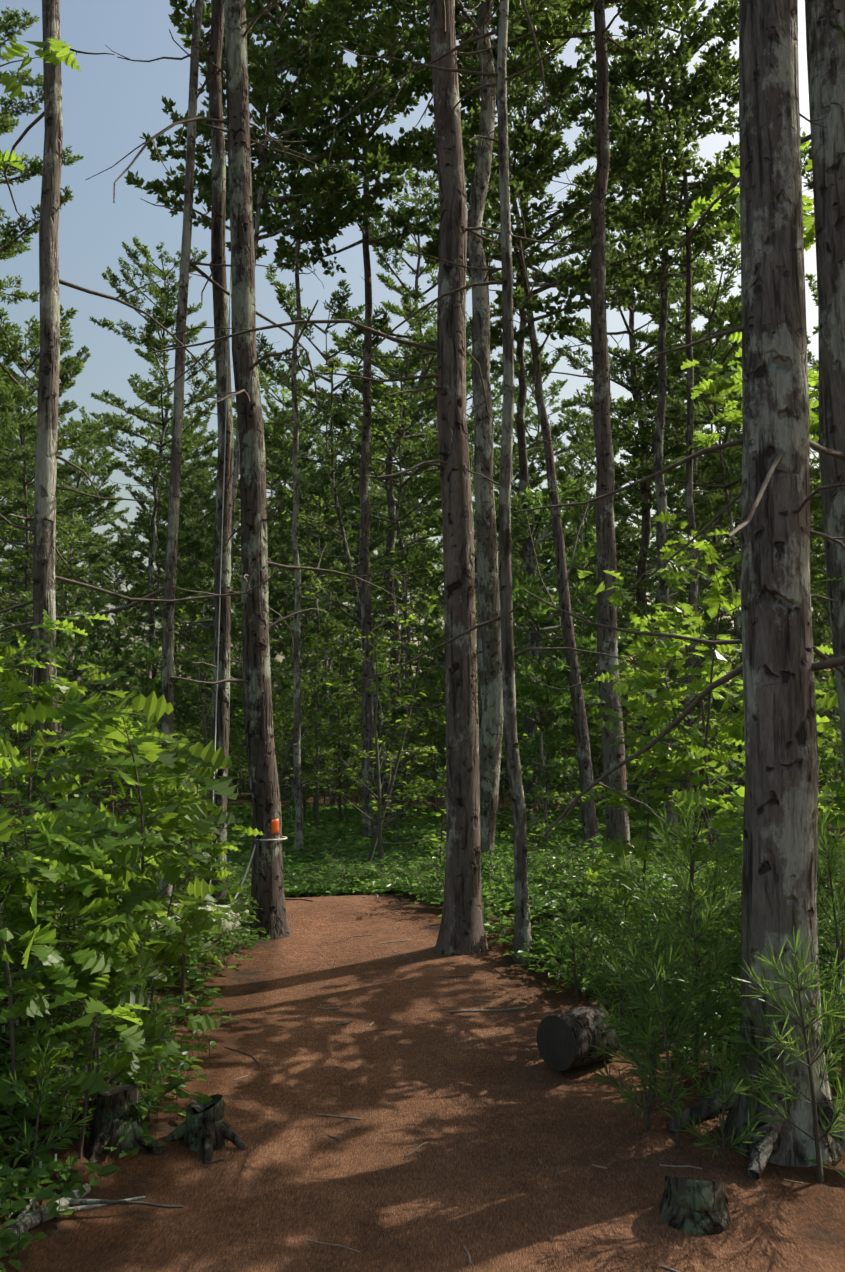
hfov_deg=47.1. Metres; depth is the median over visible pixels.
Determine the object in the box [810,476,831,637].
pine
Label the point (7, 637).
pine
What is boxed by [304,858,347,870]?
shrub
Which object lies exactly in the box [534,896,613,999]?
pine seedling
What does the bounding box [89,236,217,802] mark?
tall pine
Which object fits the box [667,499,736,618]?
tall pine
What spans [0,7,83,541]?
tall pine
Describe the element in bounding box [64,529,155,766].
pine
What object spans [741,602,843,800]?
pine
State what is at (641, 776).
shrub
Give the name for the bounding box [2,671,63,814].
shrub
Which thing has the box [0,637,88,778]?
pine
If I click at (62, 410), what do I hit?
tall pine
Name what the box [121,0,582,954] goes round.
pine
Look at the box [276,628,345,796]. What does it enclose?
pine
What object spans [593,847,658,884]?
shrub
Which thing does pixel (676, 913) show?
shrub
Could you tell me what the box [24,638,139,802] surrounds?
pine
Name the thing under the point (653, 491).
tall pine
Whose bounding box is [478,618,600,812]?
pine
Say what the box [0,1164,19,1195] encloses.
shrub
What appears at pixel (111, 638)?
pine
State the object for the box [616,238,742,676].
pine
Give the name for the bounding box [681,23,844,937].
maple
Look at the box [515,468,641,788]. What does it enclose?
pine
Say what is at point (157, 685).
pine
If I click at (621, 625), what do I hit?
pine
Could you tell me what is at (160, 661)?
pine
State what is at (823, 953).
shrub
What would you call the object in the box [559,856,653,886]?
shrub
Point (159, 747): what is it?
shrub
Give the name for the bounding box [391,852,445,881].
shrub
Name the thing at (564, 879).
shrub
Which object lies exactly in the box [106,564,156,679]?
pine
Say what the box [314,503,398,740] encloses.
pine
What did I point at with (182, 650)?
pine
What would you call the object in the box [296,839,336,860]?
shrub
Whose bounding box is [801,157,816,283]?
tall pine
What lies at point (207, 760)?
shrub
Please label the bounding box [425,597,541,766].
pine
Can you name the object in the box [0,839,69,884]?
shrub
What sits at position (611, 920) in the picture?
bush
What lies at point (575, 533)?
pine
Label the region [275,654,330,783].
pine
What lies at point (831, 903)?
shrub
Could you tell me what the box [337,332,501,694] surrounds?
tall pine
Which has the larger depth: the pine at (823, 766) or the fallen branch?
the pine at (823, 766)
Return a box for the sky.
[0,0,829,745]
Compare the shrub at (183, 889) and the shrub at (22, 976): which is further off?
the shrub at (183, 889)
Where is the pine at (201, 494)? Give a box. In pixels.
[136,473,279,704]
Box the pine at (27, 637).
[0,630,39,798]
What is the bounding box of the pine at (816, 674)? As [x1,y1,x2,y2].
[812,626,839,763]
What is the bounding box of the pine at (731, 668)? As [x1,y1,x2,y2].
[694,628,736,761]
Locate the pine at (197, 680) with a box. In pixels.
[174,627,212,742]
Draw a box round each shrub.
[0,550,60,781]
[0,664,32,786]
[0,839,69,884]
[0,916,100,975]
[0,944,63,999]
[0,998,212,1119]
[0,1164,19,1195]
[1,666,58,812]
[1,697,111,812]
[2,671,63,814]
[2,694,106,833]
[4,926,57,968]
[4,944,69,1001]
[10,731,41,806]
[22,693,156,827]
[25,706,182,812]
[77,884,182,941]
[102,713,159,813]
[105,701,189,791]
[108,631,207,806]
[113,853,188,888]
[115,838,189,888]
[123,646,179,733]
[125,715,188,807]
[135,865,227,896]
[139,950,215,989]
[140,925,205,975]
[145,719,191,839]
[145,899,182,955]
[153,865,199,888]
[158,925,217,958]
[174,627,246,763]
[174,632,344,769]
[176,860,239,883]
[176,861,249,894]
[176,883,247,904]
[195,922,270,970]
[201,882,250,902]
[214,910,269,952]
[226,848,250,863]
[226,861,250,897]
[226,904,255,924]
[227,869,292,902]
[228,666,343,816]
[229,662,303,789]
[229,683,308,772]
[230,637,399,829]
[230,867,251,887]
[231,688,288,772]
[231,861,251,884]
[232,660,361,817]
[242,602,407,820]
[282,851,310,861]
[283,863,327,883]
[283,869,307,882]
[286,846,310,857]
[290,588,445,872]
[295,864,361,895]
[295,866,323,879]
[295,873,340,893]
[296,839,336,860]
[297,860,348,878]
[301,688,336,766]
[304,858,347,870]
[306,864,368,881]
[314,863,363,895]
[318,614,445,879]
[318,852,348,866]
[321,710,350,802]
[322,848,348,861]
[322,850,364,860]
[326,707,420,801]
[326,725,360,805]
[326,860,377,890]
[331,847,363,855]
[332,859,393,894]
[335,659,428,799]
[337,682,400,786]
[340,656,386,786]
[350,858,392,894]
[351,719,399,790]
[351,721,444,805]
[352,748,437,845]
[361,842,384,850]
[361,853,434,892]
[372,851,404,869]
[380,684,445,822]
[381,717,502,807]
[383,858,432,884]
[383,868,482,909]
[387,854,435,874]
[390,853,420,860]
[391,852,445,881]
[392,847,423,860]
[396,855,433,870]
[397,743,501,860]
[406,715,435,782]
[409,849,485,888]
[411,729,444,796]
[412,736,633,853]
[415,876,444,896]
[416,880,484,906]
[431,847,498,866]
[439,727,502,796]
[440,845,511,878]
[479,732,505,803]
[481,849,562,874]
[481,854,503,876]
[481,854,509,877]
[481,857,513,883]
[481,860,504,876]
[481,863,513,873]
[481,884,502,917]
[492,851,551,874]
[496,872,540,885]
[500,627,575,793]
[500,782,510,806]
[502,715,576,813]
[502,719,576,788]
[507,847,538,856]
[527,849,582,883]
[530,849,598,885]
[530,870,612,919]
[533,838,619,887]
[534,841,557,849]
[536,833,625,894]
[537,713,574,805]
[540,865,641,923]
[547,676,601,788]
[554,917,631,966]
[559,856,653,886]
[561,866,662,903]
[569,926,649,972]
[570,893,640,915]
[571,853,610,868]
[577,945,720,1019]
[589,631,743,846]
[590,708,656,787]
[591,695,638,797]
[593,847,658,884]
[594,729,648,783]
[595,859,636,884]
[609,885,672,921]
[622,692,701,789]
[626,860,663,872]
[632,847,685,877]
[647,856,669,872]
[650,880,732,905]
[652,876,734,912]
[656,679,738,822]
[656,895,740,934]
[659,677,741,849]
[659,875,708,893]
[663,865,741,919]
[665,860,711,874]
[668,877,739,923]
[670,919,740,979]
[672,933,720,978]
[686,865,741,894]
[694,683,739,775]
[694,701,744,808]
[713,890,740,932]
[721,763,843,826]
[722,887,836,951]
[732,875,839,955]
[817,858,844,897]
[817,891,842,915]
[817,913,841,963]
[818,706,844,847]
[818,842,844,878]
[818,887,844,928]
[820,861,844,894]
[820,869,844,892]
[822,721,843,778]
[827,763,844,811]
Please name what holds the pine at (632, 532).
on the ground
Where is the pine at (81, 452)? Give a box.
[15,415,122,785]
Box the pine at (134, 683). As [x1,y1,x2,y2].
[131,677,175,747]
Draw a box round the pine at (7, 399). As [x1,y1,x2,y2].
[0,304,121,814]
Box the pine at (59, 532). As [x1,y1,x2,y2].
[15,459,118,631]
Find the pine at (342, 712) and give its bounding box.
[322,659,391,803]
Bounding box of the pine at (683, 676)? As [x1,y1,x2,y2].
[675,641,704,754]
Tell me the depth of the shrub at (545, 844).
17.98 m
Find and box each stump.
[87,1085,164,1161]
[164,1094,246,1163]
[659,1176,731,1235]
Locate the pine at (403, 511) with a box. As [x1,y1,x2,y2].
[341,492,443,782]
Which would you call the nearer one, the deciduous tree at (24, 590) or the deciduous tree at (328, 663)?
the deciduous tree at (24, 590)
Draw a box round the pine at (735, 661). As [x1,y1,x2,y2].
[675,645,744,812]
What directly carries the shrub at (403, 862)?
on the ground
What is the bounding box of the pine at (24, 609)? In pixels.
[14,559,78,663]
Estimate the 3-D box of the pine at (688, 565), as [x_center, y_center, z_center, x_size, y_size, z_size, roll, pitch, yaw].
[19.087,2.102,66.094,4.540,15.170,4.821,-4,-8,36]
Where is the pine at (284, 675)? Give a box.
[277,633,317,755]
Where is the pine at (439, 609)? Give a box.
[411,562,443,670]
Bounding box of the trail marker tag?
[271,819,278,833]
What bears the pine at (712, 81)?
on the ground
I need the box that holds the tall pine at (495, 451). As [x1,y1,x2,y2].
[471,446,532,572]
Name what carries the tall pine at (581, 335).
on the ground
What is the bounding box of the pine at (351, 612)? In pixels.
[304,557,358,768]
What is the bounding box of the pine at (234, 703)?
[156,645,243,796]
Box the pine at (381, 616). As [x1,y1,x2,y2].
[355,592,405,769]
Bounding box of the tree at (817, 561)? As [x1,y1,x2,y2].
[810,544,844,837]
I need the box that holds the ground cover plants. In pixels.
[0,802,844,1271]
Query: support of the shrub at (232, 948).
on the ground
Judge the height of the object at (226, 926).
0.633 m
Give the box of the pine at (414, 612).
[384,549,441,770]
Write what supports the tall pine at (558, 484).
on the ground
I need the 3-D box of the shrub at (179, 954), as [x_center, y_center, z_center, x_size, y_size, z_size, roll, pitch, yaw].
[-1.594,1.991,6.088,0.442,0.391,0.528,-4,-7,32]
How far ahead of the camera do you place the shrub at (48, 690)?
5.47 m
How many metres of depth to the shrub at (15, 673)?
27.33 m
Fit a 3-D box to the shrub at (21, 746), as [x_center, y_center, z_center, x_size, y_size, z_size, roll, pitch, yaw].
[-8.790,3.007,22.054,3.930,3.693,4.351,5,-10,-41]
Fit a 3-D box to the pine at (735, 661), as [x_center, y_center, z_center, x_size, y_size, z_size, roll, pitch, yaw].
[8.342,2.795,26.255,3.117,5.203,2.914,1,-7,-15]
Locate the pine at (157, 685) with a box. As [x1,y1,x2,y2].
[117,639,202,778]
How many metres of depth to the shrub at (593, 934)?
6.04 m
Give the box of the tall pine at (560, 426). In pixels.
[490,336,594,774]
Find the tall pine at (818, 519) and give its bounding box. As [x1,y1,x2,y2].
[808,368,843,781]
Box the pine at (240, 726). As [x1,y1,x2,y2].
[228,683,249,797]
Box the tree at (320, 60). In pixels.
[124,0,423,863]
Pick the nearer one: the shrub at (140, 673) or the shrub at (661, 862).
the shrub at (661, 862)
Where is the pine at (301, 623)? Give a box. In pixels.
[270,567,315,776]
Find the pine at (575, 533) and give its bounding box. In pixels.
[542,522,592,630]
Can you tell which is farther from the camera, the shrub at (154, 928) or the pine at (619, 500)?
the pine at (619, 500)
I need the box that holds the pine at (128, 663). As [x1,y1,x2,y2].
[97,655,143,745]
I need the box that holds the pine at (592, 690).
[587,671,602,769]
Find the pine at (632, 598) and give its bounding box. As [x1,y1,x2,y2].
[617,561,636,711]
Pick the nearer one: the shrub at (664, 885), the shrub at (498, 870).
the shrub at (664, 885)
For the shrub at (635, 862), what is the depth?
8.37 m
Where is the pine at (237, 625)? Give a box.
[175,613,280,767]
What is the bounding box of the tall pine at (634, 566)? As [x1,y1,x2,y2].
[574,506,635,581]
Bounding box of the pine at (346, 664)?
[288,607,422,807]
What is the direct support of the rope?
attached to the marker pine at (266, 858)
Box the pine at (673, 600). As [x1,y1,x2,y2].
[647,562,686,645]
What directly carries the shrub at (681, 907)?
on the ground
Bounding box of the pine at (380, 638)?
[356,629,389,701]
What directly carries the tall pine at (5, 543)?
on the ground
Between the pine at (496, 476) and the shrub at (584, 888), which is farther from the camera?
the pine at (496, 476)
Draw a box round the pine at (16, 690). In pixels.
[3,634,38,786]
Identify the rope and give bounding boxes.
[207,268,286,942]
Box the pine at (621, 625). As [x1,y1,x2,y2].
[590,563,633,676]
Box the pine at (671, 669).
[581,580,709,809]
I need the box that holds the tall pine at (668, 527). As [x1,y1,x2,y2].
[646,521,688,630]
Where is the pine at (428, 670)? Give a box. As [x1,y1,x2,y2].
[384,637,445,775]
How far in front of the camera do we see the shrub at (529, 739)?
22.12 m
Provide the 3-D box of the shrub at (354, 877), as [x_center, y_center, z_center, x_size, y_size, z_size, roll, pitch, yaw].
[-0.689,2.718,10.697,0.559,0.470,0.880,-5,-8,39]
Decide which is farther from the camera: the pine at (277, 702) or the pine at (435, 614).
the pine at (435, 614)
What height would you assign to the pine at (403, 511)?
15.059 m
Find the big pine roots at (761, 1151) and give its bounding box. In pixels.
[666,1075,844,1179]
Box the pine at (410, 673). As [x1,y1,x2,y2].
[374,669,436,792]
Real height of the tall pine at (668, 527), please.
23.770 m
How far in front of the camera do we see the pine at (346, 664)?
30.29 m
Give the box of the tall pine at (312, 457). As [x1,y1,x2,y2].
[269,450,316,694]
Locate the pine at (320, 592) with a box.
[273,546,356,704]
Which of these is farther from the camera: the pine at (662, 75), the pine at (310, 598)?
the pine at (310, 598)
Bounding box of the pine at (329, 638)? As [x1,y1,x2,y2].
[302,582,354,689]
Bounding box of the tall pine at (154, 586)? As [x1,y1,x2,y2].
[138,524,204,629]
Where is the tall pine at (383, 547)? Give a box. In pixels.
[370,369,470,663]
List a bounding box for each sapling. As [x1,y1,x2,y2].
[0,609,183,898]
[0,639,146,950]
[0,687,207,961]
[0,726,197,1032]
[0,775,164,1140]
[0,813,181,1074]
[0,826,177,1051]
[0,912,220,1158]
[8,700,218,884]
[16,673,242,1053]
[18,916,177,1091]
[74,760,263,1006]
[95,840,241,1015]
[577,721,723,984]
[578,570,744,956]
[589,535,744,982]
[596,510,744,934]
[688,576,844,1000]
[704,673,844,845]
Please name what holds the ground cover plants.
on the ground
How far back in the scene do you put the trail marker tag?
7.47 m
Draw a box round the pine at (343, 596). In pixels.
[290,447,380,783]
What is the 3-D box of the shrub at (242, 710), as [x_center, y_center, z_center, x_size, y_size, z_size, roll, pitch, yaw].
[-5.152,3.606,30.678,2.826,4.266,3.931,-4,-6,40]
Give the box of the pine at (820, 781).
[731,624,841,784]
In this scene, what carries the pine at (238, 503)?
on the ground
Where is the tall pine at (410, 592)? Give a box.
[382,538,443,669]
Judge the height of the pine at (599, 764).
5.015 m
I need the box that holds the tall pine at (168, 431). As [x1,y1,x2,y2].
[113,408,212,679]
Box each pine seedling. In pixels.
[0,1034,93,1166]
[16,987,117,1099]
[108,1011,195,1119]
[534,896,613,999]
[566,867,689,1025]
[584,902,739,1096]
[587,929,761,1148]
[589,985,700,1129]
[591,798,819,1071]
[620,871,776,1118]
[669,1038,777,1167]
[677,887,825,1037]
[684,794,844,996]
[702,925,844,1181]
[728,807,844,1113]
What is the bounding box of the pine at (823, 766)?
[716,644,841,825]
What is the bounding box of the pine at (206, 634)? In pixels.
[173,559,243,774]
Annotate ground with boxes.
[0,745,844,1271]
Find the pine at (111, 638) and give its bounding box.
[0,559,145,802]
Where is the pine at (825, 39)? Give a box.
[641,0,844,788]
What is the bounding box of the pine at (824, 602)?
[811,555,832,671]
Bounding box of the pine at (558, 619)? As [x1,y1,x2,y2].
[539,608,588,793]
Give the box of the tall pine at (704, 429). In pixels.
[655,389,742,782]
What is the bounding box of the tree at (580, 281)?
[421,15,683,850]
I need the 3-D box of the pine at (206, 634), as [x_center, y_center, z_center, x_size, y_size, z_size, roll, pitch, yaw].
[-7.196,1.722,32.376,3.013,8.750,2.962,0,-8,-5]
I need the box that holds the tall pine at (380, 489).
[351,486,400,657]
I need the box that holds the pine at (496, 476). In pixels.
[394,356,532,590]
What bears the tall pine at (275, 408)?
on the ground
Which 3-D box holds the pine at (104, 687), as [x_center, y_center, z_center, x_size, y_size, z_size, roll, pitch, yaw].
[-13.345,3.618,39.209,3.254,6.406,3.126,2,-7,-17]
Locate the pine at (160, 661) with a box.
[131,644,198,743]
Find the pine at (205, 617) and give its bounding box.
[182,578,242,694]
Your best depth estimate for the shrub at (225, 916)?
6.91 m
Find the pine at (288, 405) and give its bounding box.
[232,359,357,796]
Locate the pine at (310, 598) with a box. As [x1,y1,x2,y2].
[278,514,325,659]
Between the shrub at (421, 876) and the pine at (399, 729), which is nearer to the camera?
the shrub at (421, 876)
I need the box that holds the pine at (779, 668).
[511,0,844,1166]
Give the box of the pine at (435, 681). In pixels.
[374,622,480,791]
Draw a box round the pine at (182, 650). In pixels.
[149,616,195,731]
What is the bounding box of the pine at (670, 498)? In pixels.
[620,227,741,792]
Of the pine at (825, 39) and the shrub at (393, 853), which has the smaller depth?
the pine at (825, 39)
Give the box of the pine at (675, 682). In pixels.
[638,651,709,774]
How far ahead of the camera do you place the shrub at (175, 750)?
19.33 m
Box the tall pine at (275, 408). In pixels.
[237,391,348,779]
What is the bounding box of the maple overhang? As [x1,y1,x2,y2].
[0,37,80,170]
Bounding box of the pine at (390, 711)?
[359,681,420,771]
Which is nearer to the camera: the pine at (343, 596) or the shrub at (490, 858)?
the shrub at (490, 858)
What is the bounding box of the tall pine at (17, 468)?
[0,413,34,550]
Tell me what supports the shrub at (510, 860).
on the ground
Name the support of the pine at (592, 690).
on the ground
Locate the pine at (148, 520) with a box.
[114,486,213,710]
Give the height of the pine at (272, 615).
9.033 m
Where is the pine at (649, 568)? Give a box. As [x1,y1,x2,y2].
[575,511,680,743]
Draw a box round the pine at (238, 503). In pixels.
[195,499,241,644]
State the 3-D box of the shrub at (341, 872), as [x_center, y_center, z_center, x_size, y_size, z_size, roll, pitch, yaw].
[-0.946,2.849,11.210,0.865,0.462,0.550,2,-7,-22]
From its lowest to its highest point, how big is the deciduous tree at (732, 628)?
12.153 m
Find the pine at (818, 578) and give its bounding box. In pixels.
[810,511,825,774]
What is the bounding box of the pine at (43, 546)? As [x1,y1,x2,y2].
[0,0,277,898]
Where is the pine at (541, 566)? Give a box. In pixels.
[494,494,578,675]
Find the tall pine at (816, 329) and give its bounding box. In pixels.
[812,326,817,335]
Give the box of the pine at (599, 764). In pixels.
[587,690,638,780]
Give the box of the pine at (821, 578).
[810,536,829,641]
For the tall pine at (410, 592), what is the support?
on the ground
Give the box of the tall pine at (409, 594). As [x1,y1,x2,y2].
[383,482,436,683]
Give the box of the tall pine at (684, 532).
[672,488,738,621]
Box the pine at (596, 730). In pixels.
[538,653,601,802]
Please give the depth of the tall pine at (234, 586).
50.56 m
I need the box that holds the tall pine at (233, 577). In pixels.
[231,557,241,664]
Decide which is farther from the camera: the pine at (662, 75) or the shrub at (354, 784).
the shrub at (354, 784)
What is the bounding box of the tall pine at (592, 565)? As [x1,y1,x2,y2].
[568,525,623,570]
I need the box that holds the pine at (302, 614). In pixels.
[234,475,373,738]
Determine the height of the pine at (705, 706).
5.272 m
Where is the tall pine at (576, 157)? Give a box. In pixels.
[409,0,649,820]
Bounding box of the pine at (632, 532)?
[555,382,655,781]
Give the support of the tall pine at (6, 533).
on the ground
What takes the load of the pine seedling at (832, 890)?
on the ground
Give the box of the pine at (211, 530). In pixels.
[146,469,240,747]
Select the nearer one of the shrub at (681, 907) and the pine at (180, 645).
the shrub at (681, 907)
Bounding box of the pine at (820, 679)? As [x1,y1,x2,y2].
[814,639,842,774]
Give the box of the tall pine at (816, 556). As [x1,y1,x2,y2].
[810,514,832,709]
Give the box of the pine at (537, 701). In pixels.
[434,475,645,839]
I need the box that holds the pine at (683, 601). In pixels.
[674,592,710,667]
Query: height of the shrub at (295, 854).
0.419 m
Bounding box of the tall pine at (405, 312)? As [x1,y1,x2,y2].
[296,163,523,804]
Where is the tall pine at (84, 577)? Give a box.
[57,513,112,679]
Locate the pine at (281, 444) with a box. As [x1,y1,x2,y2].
[233,262,442,806]
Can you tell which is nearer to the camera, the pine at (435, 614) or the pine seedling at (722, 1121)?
the pine seedling at (722, 1121)
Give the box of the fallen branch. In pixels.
[2,1183,145,1251]
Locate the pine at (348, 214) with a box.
[140,0,435,863]
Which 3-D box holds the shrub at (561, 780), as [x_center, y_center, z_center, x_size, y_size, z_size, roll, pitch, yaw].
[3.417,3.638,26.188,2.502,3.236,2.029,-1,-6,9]
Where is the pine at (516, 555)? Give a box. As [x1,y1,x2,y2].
[499,550,555,668]
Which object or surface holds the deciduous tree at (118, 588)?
on the ground
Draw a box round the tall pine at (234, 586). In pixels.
[195,426,310,682]
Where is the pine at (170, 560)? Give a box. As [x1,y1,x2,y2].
[0,0,389,902]
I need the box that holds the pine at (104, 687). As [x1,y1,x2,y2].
[59,650,132,782]
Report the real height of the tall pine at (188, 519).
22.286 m
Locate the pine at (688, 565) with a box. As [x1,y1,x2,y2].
[669,563,724,773]
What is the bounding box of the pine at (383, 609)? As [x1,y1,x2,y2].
[320,511,390,780]
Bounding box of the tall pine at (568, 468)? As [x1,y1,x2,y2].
[539,414,633,726]
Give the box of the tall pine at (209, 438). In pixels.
[146,413,240,689]
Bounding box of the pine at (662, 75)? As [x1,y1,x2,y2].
[583,0,811,834]
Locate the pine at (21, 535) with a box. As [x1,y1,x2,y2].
[0,468,108,702]
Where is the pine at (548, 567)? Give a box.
[474,420,572,787]
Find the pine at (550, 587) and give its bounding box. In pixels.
[513,586,555,656]
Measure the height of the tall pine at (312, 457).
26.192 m
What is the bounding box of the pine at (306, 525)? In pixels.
[268,453,372,811]
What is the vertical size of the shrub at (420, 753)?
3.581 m
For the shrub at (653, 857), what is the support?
on the ground
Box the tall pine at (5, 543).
[0,435,25,597]
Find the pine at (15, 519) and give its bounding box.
[0,447,76,781]
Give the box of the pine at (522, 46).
[318,0,587,742]
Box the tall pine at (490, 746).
[329,0,567,865]
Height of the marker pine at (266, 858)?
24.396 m
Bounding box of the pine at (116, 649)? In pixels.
[59,615,151,802]
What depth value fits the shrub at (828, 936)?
5.77 m
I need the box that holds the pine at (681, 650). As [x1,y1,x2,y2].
[669,486,741,792]
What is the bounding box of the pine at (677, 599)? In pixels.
[669,539,708,661]
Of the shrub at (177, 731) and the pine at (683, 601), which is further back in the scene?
the pine at (683, 601)
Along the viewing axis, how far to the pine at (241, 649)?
63.15 m
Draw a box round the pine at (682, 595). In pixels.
[676,588,731,682]
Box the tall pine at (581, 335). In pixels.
[536,126,741,804]
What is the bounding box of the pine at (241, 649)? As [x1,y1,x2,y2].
[230,617,274,664]
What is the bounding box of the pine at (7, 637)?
[0,597,23,779]
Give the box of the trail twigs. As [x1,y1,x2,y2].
[102,894,802,1271]
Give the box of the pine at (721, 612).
[673,497,740,780]
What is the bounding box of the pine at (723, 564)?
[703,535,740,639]
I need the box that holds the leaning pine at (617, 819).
[493,0,695,867]
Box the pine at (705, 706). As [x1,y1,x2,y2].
[670,679,720,772]
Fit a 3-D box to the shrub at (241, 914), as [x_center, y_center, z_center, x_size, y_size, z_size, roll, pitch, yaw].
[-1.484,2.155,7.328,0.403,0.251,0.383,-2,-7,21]
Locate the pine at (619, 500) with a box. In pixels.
[537,329,741,800]
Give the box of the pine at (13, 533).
[0,497,108,720]
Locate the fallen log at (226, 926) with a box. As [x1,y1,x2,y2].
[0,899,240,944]
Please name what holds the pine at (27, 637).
on the ground
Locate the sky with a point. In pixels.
(108, 104)
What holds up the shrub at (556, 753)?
on the ground
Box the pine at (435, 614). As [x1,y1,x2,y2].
[400,569,479,783]
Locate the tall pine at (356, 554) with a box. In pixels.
[341,471,384,656]
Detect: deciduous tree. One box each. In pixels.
[0,526,32,693]
[0,572,69,782]
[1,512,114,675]
[60,611,130,730]
[86,544,154,690]
[131,556,243,740]
[174,575,282,792]
[259,353,442,824]
[302,635,349,708]
[581,582,634,771]
[682,432,824,807]
[701,574,740,687]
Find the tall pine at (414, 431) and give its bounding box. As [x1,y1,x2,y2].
[390,302,543,700]
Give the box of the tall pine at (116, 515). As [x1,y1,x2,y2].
[57,406,136,774]
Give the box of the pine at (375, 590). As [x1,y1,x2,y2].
[332,553,390,680]
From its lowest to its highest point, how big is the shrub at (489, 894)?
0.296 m
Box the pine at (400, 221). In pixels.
[248,0,492,839]
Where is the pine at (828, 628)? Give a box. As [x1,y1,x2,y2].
[812,612,842,772]
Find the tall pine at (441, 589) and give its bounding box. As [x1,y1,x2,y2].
[426,544,476,627]
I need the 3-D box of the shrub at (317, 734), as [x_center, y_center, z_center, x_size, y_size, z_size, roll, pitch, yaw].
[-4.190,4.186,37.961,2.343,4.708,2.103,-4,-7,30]
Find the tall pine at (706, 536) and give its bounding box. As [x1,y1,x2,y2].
[653,324,741,793]
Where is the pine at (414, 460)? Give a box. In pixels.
[301,330,473,817]
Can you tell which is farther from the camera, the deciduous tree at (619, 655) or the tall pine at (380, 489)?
the tall pine at (380, 489)
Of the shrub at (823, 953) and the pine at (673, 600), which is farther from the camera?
the pine at (673, 600)
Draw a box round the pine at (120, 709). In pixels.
[101,679,131,793]
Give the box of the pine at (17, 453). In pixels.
[0,407,35,580]
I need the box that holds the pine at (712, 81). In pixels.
[544,0,739,832]
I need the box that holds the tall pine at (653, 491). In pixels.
[614,372,709,776]
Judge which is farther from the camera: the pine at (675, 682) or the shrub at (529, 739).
the pine at (675, 682)
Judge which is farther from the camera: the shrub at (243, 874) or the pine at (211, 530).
the pine at (211, 530)
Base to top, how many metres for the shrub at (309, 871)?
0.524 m
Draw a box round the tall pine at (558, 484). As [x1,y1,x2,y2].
[546,468,588,655]
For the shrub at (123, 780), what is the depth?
29.28 m
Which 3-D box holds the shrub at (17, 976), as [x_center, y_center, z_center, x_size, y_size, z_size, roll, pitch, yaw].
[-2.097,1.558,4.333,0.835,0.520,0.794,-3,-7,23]
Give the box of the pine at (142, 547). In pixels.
[110,453,209,800]
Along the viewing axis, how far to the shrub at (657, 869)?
10.73 m
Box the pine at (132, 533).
[77,506,162,654]
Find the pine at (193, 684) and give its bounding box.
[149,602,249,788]
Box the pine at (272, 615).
[232,571,310,775]
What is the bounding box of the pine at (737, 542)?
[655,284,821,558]
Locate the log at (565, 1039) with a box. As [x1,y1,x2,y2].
[536,1005,619,1070]
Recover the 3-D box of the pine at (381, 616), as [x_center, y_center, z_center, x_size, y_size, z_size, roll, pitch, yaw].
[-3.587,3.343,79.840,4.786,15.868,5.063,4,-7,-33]
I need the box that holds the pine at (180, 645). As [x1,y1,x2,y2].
[140,489,216,711]
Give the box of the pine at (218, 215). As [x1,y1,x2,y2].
[106,0,306,904]
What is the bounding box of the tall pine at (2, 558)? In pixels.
[0,502,11,626]
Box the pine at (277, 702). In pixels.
[229,630,347,826]
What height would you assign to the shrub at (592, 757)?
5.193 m
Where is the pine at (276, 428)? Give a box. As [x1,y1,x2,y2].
[184,399,324,722]
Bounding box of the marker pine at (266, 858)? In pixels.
[86,0,399,939]
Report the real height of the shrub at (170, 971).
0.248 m
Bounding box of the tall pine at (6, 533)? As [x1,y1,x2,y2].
[0,351,30,546]
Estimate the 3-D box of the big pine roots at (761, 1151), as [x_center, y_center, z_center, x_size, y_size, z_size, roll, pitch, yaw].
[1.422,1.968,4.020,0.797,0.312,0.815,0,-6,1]
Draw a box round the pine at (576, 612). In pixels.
[547,583,595,775]
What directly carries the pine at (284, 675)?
on the ground
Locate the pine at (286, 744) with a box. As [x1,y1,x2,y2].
[273,726,308,774]
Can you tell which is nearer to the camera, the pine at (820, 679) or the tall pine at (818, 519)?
the pine at (820, 679)
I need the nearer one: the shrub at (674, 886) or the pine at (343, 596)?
the shrub at (674, 886)
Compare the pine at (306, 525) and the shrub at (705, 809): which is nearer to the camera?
the shrub at (705, 809)
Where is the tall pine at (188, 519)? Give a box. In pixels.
[141,465,232,743]
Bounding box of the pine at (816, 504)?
[805,273,827,643]
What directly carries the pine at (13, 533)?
on the ground
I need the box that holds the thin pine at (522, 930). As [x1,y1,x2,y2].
[316,0,623,962]
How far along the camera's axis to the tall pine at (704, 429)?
54.82 m
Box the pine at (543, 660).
[515,627,590,773]
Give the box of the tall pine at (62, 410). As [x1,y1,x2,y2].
[0,321,133,712]
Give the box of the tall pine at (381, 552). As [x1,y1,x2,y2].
[336,403,431,688]
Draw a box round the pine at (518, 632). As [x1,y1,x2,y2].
[501,617,591,806]

